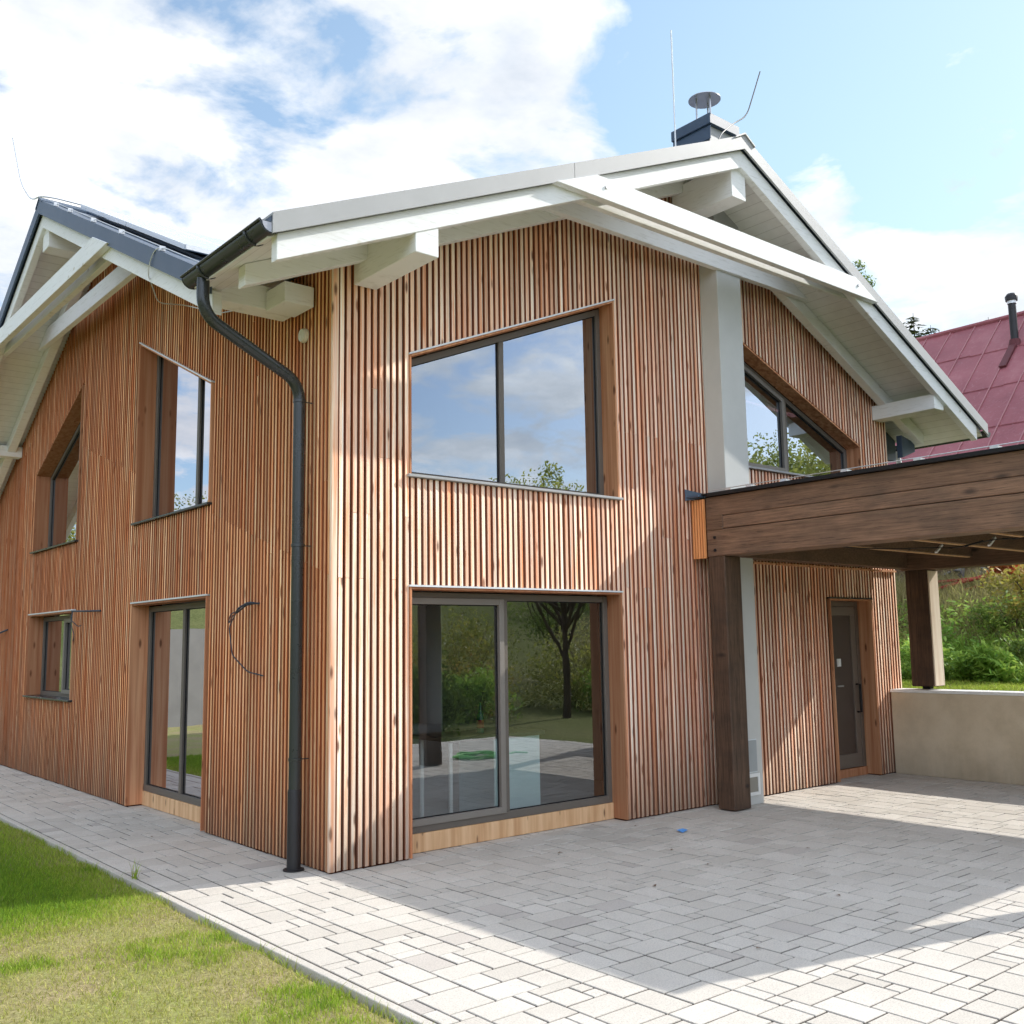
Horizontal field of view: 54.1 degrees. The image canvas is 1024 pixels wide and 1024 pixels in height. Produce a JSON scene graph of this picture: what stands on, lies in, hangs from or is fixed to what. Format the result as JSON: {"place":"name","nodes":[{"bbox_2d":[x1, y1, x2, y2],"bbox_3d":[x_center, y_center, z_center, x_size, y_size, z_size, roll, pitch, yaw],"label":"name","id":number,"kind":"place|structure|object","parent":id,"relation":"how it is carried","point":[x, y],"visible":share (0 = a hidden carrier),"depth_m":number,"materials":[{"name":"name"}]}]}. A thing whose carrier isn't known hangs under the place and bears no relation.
{"place":"outdoors","nodes":[
{"label":"outdoors","id":0,"kind":"place"},
{"bbox_2d":[0,765,316,895],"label":"path","id":1,"kind":"structure","parent":0,"point":[175,855],"depth_m":9.54,"materials":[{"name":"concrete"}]},
{"bbox_2d":[0,820,400,1023],"bbox_3d":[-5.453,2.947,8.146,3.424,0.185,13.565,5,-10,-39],"label":"lawn grass","id":2,"kind":"structure","parent":0,"point":[51,891],"depth_m":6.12,"materials":[{"name":"green plant"}]},
{"bbox_2d":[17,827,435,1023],"bbox_3d":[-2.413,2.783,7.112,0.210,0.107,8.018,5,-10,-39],"label":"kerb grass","id":3,"kind":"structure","parent":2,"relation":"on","point":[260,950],"depth_m":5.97,"materials":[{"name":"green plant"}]},
{"bbox_2d":[0,0,1023,335],"label":"sky","id":4,"kind":"structure","parent":0,"point":[897,125],"materials":[{"name":"blue"}]},
{"bbox_2d":[172,773,1023,1023],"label":"paving","id":5,"kind":"structure","parent":0,"point":[919,919],"depth_m":6.62,"materials":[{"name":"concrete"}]},
{"bbox_2d":[685,440,1023,810],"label":"carport","id":6,"kind":"object","parent":5,"relation":"on","point":[919,521],"visible":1,"depth_m":10.56,"materials":[{"name":"brown wood"}]},
{"bbox_2d":[890,688,1023,784],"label":"wall","id":7,"kind":"structure","parent":5,"relation":"on","point":[975,735],"depth_m":12.69,"materials":[{"name":"concrete"}]},
{"bbox_2d":[896,582,1020,690],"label":"hill","id":8,"kind":"structure","parent":0,"point":[957,626],"depth_m":18.21,"materials":[{"name":"green plant"}]},
{"bbox_2d":[852,260,876,286],"bbox_3d":[11.241,-4.013,33.283,1.885,9.271,2.040,-6,-9,32],"label":"birch tree","id":9,"kind":"object","parent":8,"relation":"on","point":[859,264],"visible":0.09,"depth_m":33.30,"materials":[{"name":"green plant"}]},
{"bbox_2d":[903,317,929,337],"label":"spruce","id":10,"kind":"object","parent":8,"relation":"on","point":[914,332],"visible":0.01,"depth_m":45.84,"materials":[{"name":"green plant"}]},
{"bbox_2d":[924,325,939,334],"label":"spruce","id":11,"kind":"object","parent":8,"relation":"on","point":[932,331],"visible":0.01,"depth_m":47.90,"materials":[{"name":"green plant"}]},
{"bbox_2d":[899,614,970,663],"bbox_3d":[6.979,2.193,16.774,1.247,0.975,1.344,5,-10,-39],"label":"herb clump","id":12,"kind":"object","parent":8,"relation":"on","point":[949,645],"visible":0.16,"depth_m":16.73,"materials":[{"name":"green plant"}]},
{"bbox_2d":[905,640,974,679],"bbox_3d":[6.762,2.351,15.784,1.043,0.839,1.101,-3,-8,13],"label":"herb clump","id":13,"kind":"object","parent":8,"relation":"on","point":[948,656],"visible":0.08,"depth_m":15.76,"materials":[{"name":"green plant"}]},
{"bbox_2d":[898,567,1007,590],"bbox_3d":[8.872,1.329,19.693,1.680,0.556,3.336,5,-10,-39],"label":"shrub","id":14,"kind":"object","parent":8,"relation":"on","point":[970,579],"visible":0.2,"depth_m":19.19,"materials":[{"name":"red plant"}]},
{"bbox_2d":[888,293,1023,583],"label":"barn","id":15,"kind":"structure","parent":8,"relation":"on","point":[980,364],"depth_m":22.59,"materials":[{"name":"red metal"}]},
{"bbox_2d":[895,567,1023,649],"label":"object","id":16,"kind":"structure","parent":8,"relation":"on","point":[953,590],"depth_m":18.29,"materials":[{"name":"green plant"}]},
{"bbox_2d":[897,590,1023,683],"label":"bank weeds","id":17,"kind":"object","parent":8,"relation":"on","point":[1012,670],"visible":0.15,"depth_m":16.74,"materials":[{"name":"green plant"}]},
{"bbox_2d":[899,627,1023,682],"bbox_3d":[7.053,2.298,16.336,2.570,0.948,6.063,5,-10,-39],"label":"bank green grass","id":18,"kind":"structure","parent":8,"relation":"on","point":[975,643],"depth_m":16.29,"materials":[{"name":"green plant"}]},
{"bbox_2d":[949,639,1020,684],"bbox_3d":[7.183,2.303,15.162,1.155,0.790,1.005,5,-10,-39],"label":"herb clump","id":19,"kind":"object","parent":8,"relation":"on","point":[983,671],"visible":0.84,"depth_m":14.91,"materials":[{"name":"green plant"}]},
{"bbox_2d":[968,590,1023,641],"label":"shrub","id":20,"kind":"object","parent":8,"relation":"on","point":[982,610],"visible":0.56,"depth_m":16.77,"materials":[{"name":"green plant"}]},
{"bbox_2d":[978,564,1023,618],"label":"autumn shrub","id":21,"kind":"object","parent":8,"relation":"on","point":[1011,580],"visible":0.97,"depth_m":15.77,"materials":[{"name":"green plant"}]},
{"bbox_2d":[986,564,1023,582],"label":"red shrub","id":22,"kind":"object","parent":8,"relation":"on","point":[1001,568],"visible":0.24,"depth_m":17.55,"materials":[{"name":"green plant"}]},
{"bbox_2d":[991,634,1023,666],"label":"shrub","id":23,"kind":"object","parent":8,"relation":"on","point":[1016,647],"visible":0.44,"depth_m":15.35,"materials":[{"name":"green plant"}]},
{"bbox_2d":[902,679,1023,690],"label":"bank lawn","id":24,"kind":"structure","parent":0,"point":[994,686],"depth_m":13.84,"materials":[{"name":"green plant"}]},
{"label":"paving bed","id":25,"kind":"structure","parent":0,"visible":0},
{"bbox_2d":[0,30,990,873],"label":"house","id":26,"kind":"structure","parent":25,"relation":"on","point":[312,518],"depth_m":10.74,"materials":[{"name":"timber cladding"},{"name":"dark blue grey metal"},{"name":"glass"}]},
{"bbox_2d":[22,609,75,701],"bbox_3d":[-6.483,2.040,14.285,0.308,1.226,2.250,5,-10,-39],"label":"window","id":27,"kind":"structure","parent":26,"relation":"in","point":[50,648],"depth_m":14.82,"materials":[{"name":"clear glass"}]},
{"bbox_2d":[30,385,84,553],"bbox_3d":[-6.510,-0.554,14.607,0.308,2.182,2.210,5,-10,-39],"label":"window","id":28,"kind":"structure","parent":26,"relation":"in","point":[57,495],"depth_m":14.94,"materials":[{"name":"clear glass"}]},
{"bbox_2d":[124,594,209,830],"bbox_3d":[-3.643,2.108,10.880,0.316,2.325,2.184,5,-10,-39],"label":"sliding door","id":29,"kind":"structure","parent":26,"relation":"in","point":[166,746],"depth_m":11.24,"materials":[{"name":"clear glass"}]},
{"bbox_2d":[130,342,214,525],"bbox_3d":[-3.708,-1.059,11.271,0.308,2.240,2.220,5,-10,-39],"label":"window","id":30,"kind":"structure","parent":26,"relation":"in","point":[175,429],"depth_m":11.75,"materials":[{"name":"clear glass"}]},
{"bbox_2d":[412,727,544,816],"bbox_3d":[-0.329,2.623,10.082,1.200,0.805,0.660,5,-10,-39],"label":"kitchen counter","id":31,"kind":"object","parent":26,"relation":"on","point":[478,781],"visible":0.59,"depth_m":10.03,"materials":[{"name":"white plastic"}]},
{"bbox_2d":[476,702,483,732],"bbox_3d":[-0.321,2.067,10.102,0.077,0.300,0.077,5,-10,-39],"label":"bottle","id":32,"kind":"object","parent":31,"relation":"on","point":[480,721],"visible":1,"depth_m":10.07,"materials":[{"name":"green glass"}]},
{"bbox_2d":[407,299,623,500],"bbox_3d":[0.020,-1.288,9.890,2.690,2.186,0.308,5,-10,-39],"label":"window","id":33,"kind":"structure","parent":26,"relation":"in","point":[534,408],"depth_m":10.08,"materials":[{"name":"clear glass"}]},
{"bbox_2d":[409,585,628,858],"bbox_3d":[0.052,1.882,9.498,2.644,2.305,0.316,5,-10,-39],"label":"sliding door","id":34,"kind":"structure","parent":26,"relation":"in","point":[428,833],"depth_m":9.56,"materials":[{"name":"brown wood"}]},
{"bbox_2d":[743,343,861,477],"bbox_3d":[3.627,-1.232,12.908,2.740,1.622,0.308,5,-10,-39],"label":"window","id":35,"kind":"structure","parent":26,"relation":"in","point":[781,439],"depth_m":12.89,"materials":[{"name":"clear glass"}]},
{"bbox_2d":[827,597,881,781],"bbox_3d":[4.350,2.278,13.050,1.000,2.305,0.314,5,-10,-39],"label":"door","id":36,"kind":"structure","parent":26,"relation":"in","point":[851,633],"depth_m":13.23,"materials":[{"name":"brown wood"}]},
{"bbox_3d":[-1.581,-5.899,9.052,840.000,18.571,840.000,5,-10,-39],"label":"ground","id":37,"kind":"structure","parent":0,"visible":0},
{"bbox_2d":[0,814,435,1023],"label":"kerb","id":38,"kind":"structure","parent":37,"relation":"on","point":[304,966],"depth_m":6.16,"materials":[{"name":"concrete"}]},
{"bbox_2d":[128,858,141,879],"bbox_3d":[-2.970,2.806,7.906,0.133,0.162,0.186,1,-8,-16],"label":"grass tuft","id":39,"kind":"object","parent":38,"relation":"on","point":[135,875],"visible":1,"depth_m":7.88,"materials":[{"name":"green plant"}]}
]}

